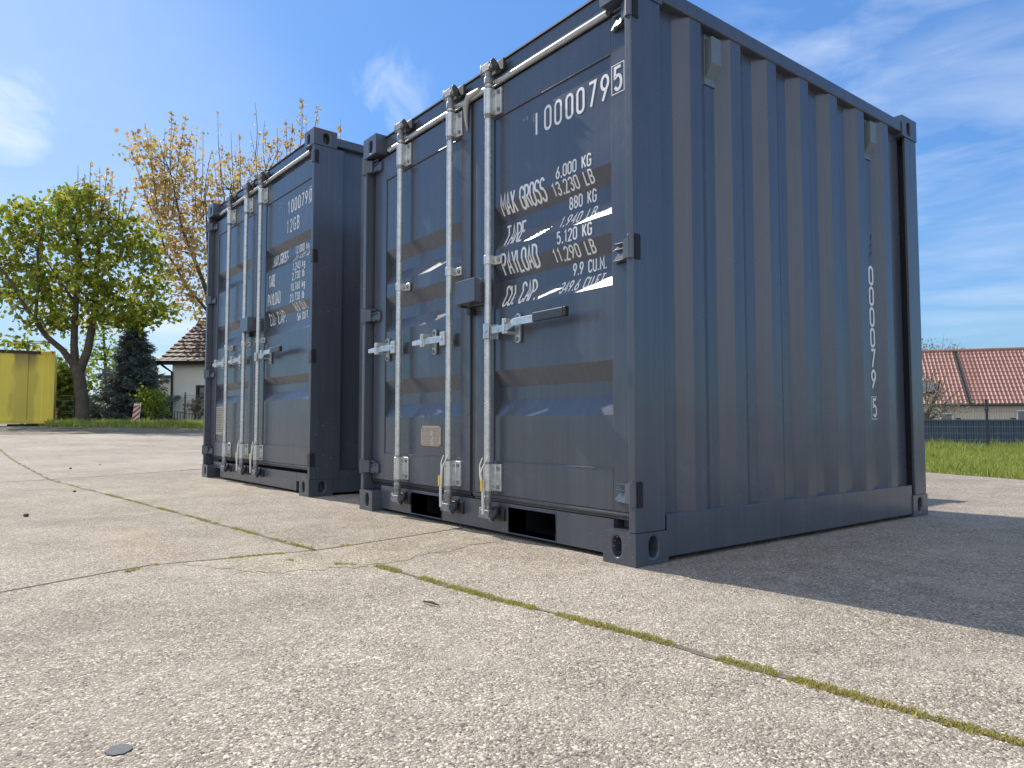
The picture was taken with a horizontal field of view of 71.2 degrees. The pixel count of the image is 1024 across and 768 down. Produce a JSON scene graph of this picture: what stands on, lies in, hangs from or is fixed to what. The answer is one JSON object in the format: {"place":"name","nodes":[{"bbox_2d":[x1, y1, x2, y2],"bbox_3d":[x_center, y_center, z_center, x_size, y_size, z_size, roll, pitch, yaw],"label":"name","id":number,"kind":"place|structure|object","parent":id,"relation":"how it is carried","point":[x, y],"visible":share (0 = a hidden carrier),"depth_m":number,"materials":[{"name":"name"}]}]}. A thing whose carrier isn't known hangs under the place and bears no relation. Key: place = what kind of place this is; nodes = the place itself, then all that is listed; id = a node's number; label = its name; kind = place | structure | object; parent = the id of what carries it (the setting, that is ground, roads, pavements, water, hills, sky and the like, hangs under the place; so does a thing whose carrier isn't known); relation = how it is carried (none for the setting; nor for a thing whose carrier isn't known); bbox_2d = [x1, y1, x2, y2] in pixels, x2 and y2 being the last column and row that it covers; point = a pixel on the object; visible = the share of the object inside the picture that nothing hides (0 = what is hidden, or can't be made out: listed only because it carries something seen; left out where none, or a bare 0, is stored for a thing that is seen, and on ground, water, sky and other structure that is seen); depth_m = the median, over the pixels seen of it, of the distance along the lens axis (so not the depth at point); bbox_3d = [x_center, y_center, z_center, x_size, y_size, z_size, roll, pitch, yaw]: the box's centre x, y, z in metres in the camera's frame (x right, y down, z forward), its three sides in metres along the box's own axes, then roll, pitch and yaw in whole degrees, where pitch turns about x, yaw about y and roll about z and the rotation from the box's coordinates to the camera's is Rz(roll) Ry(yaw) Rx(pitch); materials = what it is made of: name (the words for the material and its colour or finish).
{"place":"outdoors","nodes":[
{"label":"outdoors","id":0,"kind":"place"},
{"bbox_2d":[104,744,132,755],"bbox_3d":[-0.618,0.575,1.124,0.041,0.001,0.039,2,-4,-38],"label":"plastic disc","id":1,"kind":"object","parent":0,"point":[118,749],"visible":1,"depth_m":1.12,"materials":[{"name":"grey plastic"}]},
{"bbox_2d":[38,416,203,428],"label":"grass","id":2,"kind":"structure","parent":0,"point":[158,423],"depth_m":21.58,"materials":[{"name":"green plant"}]},
{"bbox_2d":[0,424,1021,479],"bbox_3d":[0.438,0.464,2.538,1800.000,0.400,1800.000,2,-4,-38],"label":"ground","id":3,"kind":"structure","parent":0,"point":[5,429],"depth_m":18.71,"materials":[{"name":"grey concrete"}]},
{"bbox_2d":[7,424,37,425],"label":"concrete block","id":4,"kind":"structure","parent":3,"relation":"on","point":[22,424],"depth_m":24.87,"materials":[{"name":"grey concrete"}]},
{"bbox_2d":[0,349,57,423],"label":"yellow container","id":5,"kind":"object","parent":3,"relation":"on","point":[28,382],"visible":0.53,"depth_m":24.70,"materials":[{"name":"metal"}]},
{"bbox_2d":[56,357,94,419],"bbox_3d":[-18.658,0.344,28.958,3.108,2.976,2.877,2,-4,-38],"label":"green bush","id":6,"kind":"object","parent":3,"relation":"on","point":[65,385],"visible":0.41,"depth_m":28.64,"materials":[{"name":"green plant"}]},
{"bbox_2d":[56,316,121,403],"bbox_3d":[-20.295,-0.690,35.010,4.210,5.691,3.990,2,-4,-38],"label":"young birch tree","id":7,"kind":"object","parent":3,"relation":"on","point":[101,357],"visible":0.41,"depth_m":34.78,"materials":[{"name":"green plant"}]},
{"bbox_2d":[0,161,190,420],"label":"maple tree","id":8,"kind":"object","parent":3,"relation":"on","point":[76,276],"visible":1,"depth_m":24.63,"materials":[{"name":"green plant"}]},
{"bbox_2d":[59,396,169,419],"bbox_3d":[-17.289,1.276,30.508,7.756,1.608,2.127,0,-3,7],"label":"hedge","id":9,"kind":"object","parent":3,"relation":"on","point":[91,416],"depth_m":30.18,"materials":[{"name":"green plant"}]},
{"bbox_2d":[54,392,203,419],"bbox_3d":[-13.339,0.980,26.625,7.914,1.340,0.086,0,-3,0],"label":"fence","id":10,"kind":"object","parent":3,"relation":"on","point":[185,400],"visible":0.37,"depth_m":26.63,"materials":[{"name":"grey metal"}]},
{"bbox_2d":[88,323,181,420],"bbox_3d":[-14.653,-0.211,27.576,3.628,4.508,3.964,1,-3,-21],"label":"spruce tree","id":11,"kind":"object","parent":3,"relation":"on","point":[133,367],"visible":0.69,"depth_m":27.05,"materials":[{"name":"green plant"}]},
{"bbox_2d":[132,404,140,420],"bbox_3d":[-12.945,1.089,24.614,0.400,0.810,0.240,6,-3,0],"label":"traffic beacon","id":12,"kind":"object","parent":3,"relation":"on","point":[136,410],"visible":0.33,"depth_m":24.61,"materials":[{"name":"red"}]},
{"bbox_2d":[94,411,200,419],"bbox_3d":[-13.026,1.297,27.210,5.784,0.670,0.084,0,-3,0],"label":"metal railing","id":13,"kind":"object","parent":3,"relation":"on","point":[168,415],"visible":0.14,"depth_m":27.21,"materials":[{"name":"grey"}]},
{"bbox_2d":[129,383,171,418],"bbox_3d":[-12.824,0.793,25.575,1.320,1.703,1.396,-2,-4,34],"label":"bush","id":14,"kind":"object","parent":3,"relation":"on","point":[148,400],"visible":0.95,"depth_m":25.46,"materials":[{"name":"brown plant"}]},
{"bbox_2d":[160,375,170,394],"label":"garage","id":15,"kind":"structure","parent":3,"relation":"on","point":[168,377],"depth_m":36.10,"materials":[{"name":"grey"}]},
{"bbox_2d":[111,111,221,329],"bbox_3d":[-14.775,-4.899,30.888,4.755,13.838,5.070,-1,-3,22],"label":"copper leaved tree","id":16,"kind":"object","parent":3,"relation":"on","point":[191,295],"visible":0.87,"depth_m":30.61,"materials":[{"name":"orange plant"}]},
{"bbox_2d":[156,316,205,419],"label":"house","id":17,"kind":"structure","parent":3,"relation":"on","point":[184,356],"depth_m":28.09,"materials":[{"name":"white paint"}]},
{"bbox_2d":[195,385,204,403],"bbox_3d":[-11.764,0.529,28.104,1.300,0.960,0.140,0,-3,0],"label":"window","id":18,"kind":"structure","parent":17,"relation":"in","point":[199,388],"depth_m":28.09,"materials":[{"name":"black"}]},
{"bbox_2d":[183,397,203,420],"bbox_3d":[-11.761,1.103,27.030,1.415,1.241,1.312,2,-4,-38],"label":"pale shrub","id":19,"kind":"object","parent":3,"relation":"on","point":[198,408],"visible":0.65,"depth_m":26.67,"materials":[{"name":"green plant"}]},
{"bbox_2d":[198,98,342,233],"bbox_3d":[-11.335,-5.516,32.750,6.029,15.089,5.984,-2,-4,31],"label":"copper leaved tree","id":20,"kind":"object","parent":3,"relation":"on","point":[236,175],"visible":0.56,"depth_m":32.76,"materials":[{"name":"orange plant"}]},
{"bbox_2d":[922,335,972,349],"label":"bare tree","id":21,"kind":"object","parent":3,"relation":"on","point":[940,346],"visible":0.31,"depth_m":61.74,"materials":[{"name":"brown plant"}]},
{"bbox_2d":[922,365,978,419],"bbox_3d":[12.415,0.720,21.032,2.453,2.478,1.835,1,-3,-18],"label":"old apple tree","id":22,"kind":"object","parent":3,"relation":"on","point":[929,408],"visible":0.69,"depth_m":20.90,"materials":[{"name":"plant"}]},
{"bbox_2d":[922,347,1023,419],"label":"house","id":23,"kind":"structure","parent":3,"relation":"on","point":[994,375],"depth_m":43.30,"materials":[{"name":"red tile"}]},
{"bbox_2d":[940,413,952,419],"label":"window","id":24,"kind":"structure","parent":23,"relation":"in","point":[941,413],"depth_m":42.76,"materials":[{"name":"grey glass"}]},
{"bbox_2d":[1016,410,1023,419],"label":"window","id":25,"kind":"structure","parent":23,"relation":"in","point":[1020,413],"depth_m":41.49,"materials":[{"name":"white plastic"}]},
{"bbox_2d":[924,418,1023,444],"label":"sheet fence","id":26,"kind":"object","parent":3,"relation":"on","point":[970,425],"visible":0.3,"depth_m":15.60,"materials":[{"name":"grey"}]},
{"bbox_2d":[924,399,1023,447],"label":"fence","id":27,"kind":"object","parent":3,"relation":"on","point":[986,409],"visible":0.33,"depth_m":14.30,"materials":[{"name":"grey metal"}]},
{"bbox_2d":[925,435,1023,450],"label":"grass","id":28,"kind":"structure","parent":3,"relation":"on","point":[934,444],"depth_m":12.82,"materials":[{"name":"green plant"}]},
{"bbox_2d":[0,433,1023,767],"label":"concrete yard","id":29,"kind":"structure","parent":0,"point":[172,663],"depth_m":1.71,"materials":[{"name":"grey concrete"}]},
{"bbox_2d":[8,469,195,481],"bbox_3d":[-3.092,0.940,7.895,0.518,0.001,13.082,-3,-4,44],"label":"slab joint","id":30,"kind":"object","parent":29,"relation":"on","point":[94,476],"visible":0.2,"depth_m":6.81,"materials":[{"name":"concrete"}]},
{"bbox_2d":[0,449,312,549],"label":"slab joint","id":31,"kind":"object","parent":29,"relation":"on","point":[148,505],"visible":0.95,"depth_m":4.37,"materials":[{"name":"concrete"}]},
{"bbox_2d":[1,526,474,591],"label":"slab joint","id":32,"kind":"object","parent":29,"relation":"on","point":[213,559],"visible":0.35,"depth_m":2.64,"materials":[{"name":"concrete"}]},
{"bbox_2d":[202,127,364,496],"bbox_3d":[-1.041,-0.421,6.872,3.030,2.610,2.442,3,-4,-39],"label":"shipping container","id":33,"kind":"object","parent":29,"relation":"on","point":[283,362],"visible":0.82,"depth_m":5.44,"materials":[{"name":"metal"}]},
{"bbox_2d":[202,195,258,462],"bbox_3d":[-2.511,-0.453,6.459,0.112,2.280,1.231,3,-4,-43],"label":"door","id":34,"kind":"structure","parent":33,"relation":"in","point":[220,228],"depth_m":6.44,"materials":[{"name":"paint"}]},
{"bbox_2d":[258,149,318,469],"bbox_3d":[-1.728,-0.504,5.512,0.112,2.280,1.235,2,-4,-36],"label":"door","id":35,"kind":"structure","parent":33,"relation":"in","point":[288,254],"depth_m":5.50,"materials":[{"name":"paint"}]},
{"bbox_2d":[182,529,503,572],"bbox_3d":[-0.563,0.668,2.849,1.284,0.001,0.498,3,-4,-42],"label":"concrete patch","id":36,"kind":"object","parent":29,"relation":"on","point":[390,550],"visible":1,"depth_m":2.79,"materials":[{"name":"grey concrete"}]},
{"bbox_2d":[423,600,438,605],"bbox_3d":[-0.229,0.617,2.015,0.066,0.009,0.008,-3,-4,43],"label":"twig","id":37,"kind":"object","parent":29,"relation":"on","point":[431,602],"visible":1,"depth_m":2.01,"materials":[{"name":"brown wood"}]},
{"bbox_2d":[0,450,1023,745],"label":"moss","id":38,"kind":"object","parent":29,"relation":"on","point":[852,694],"visible":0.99,"depth_m":1.54,"materials":[{"name":"green plant"}]},
{"bbox_2d":[359,0,927,567],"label":"shipping container","id":39,"kind":"object","parent":29,"relation":"on","point":[639,276],"visible":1,"depth_m":3.18,"materials":[{"name":"metal"}]},
{"bbox_2d":[360,104,474,497],"bbox_3d":[-0.516,-0.407,3.943,0.112,1.964,1.111,3,-4,-41],"label":"door","id":40,"kind":"structure","parent":39,"relation":"in","point":[423,380],"depth_m":3.88,"materials":[{"name":"paint"}]},
{"bbox_2d":[473,0,642,519],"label":"door","id":41,"kind":"structure","parent":39,"relation":"in","point":[559,394],"depth_m":3.00,"materials":[{"name":"paint"}]},
{"bbox_2d":[397,571,1019,743],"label":"grass","id":42,"kind":"structure","parent":29,"relation":"on","point":[712,656],"depth_m":1.57,"materials":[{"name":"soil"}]},
{"bbox_2d":[0,0,1023,403],"label":"sky","id":43,"kind":"structure","parent":0,"point":[73,73],"materials":[{"name":"blue"}]},
{"bbox_2d":[925,441,1023,479],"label":"grass","id":44,"kind":"structure","parent":0,"point":[1005,462],"depth_m":8.84,"materials":[{"name":"green plant"}]}
]}

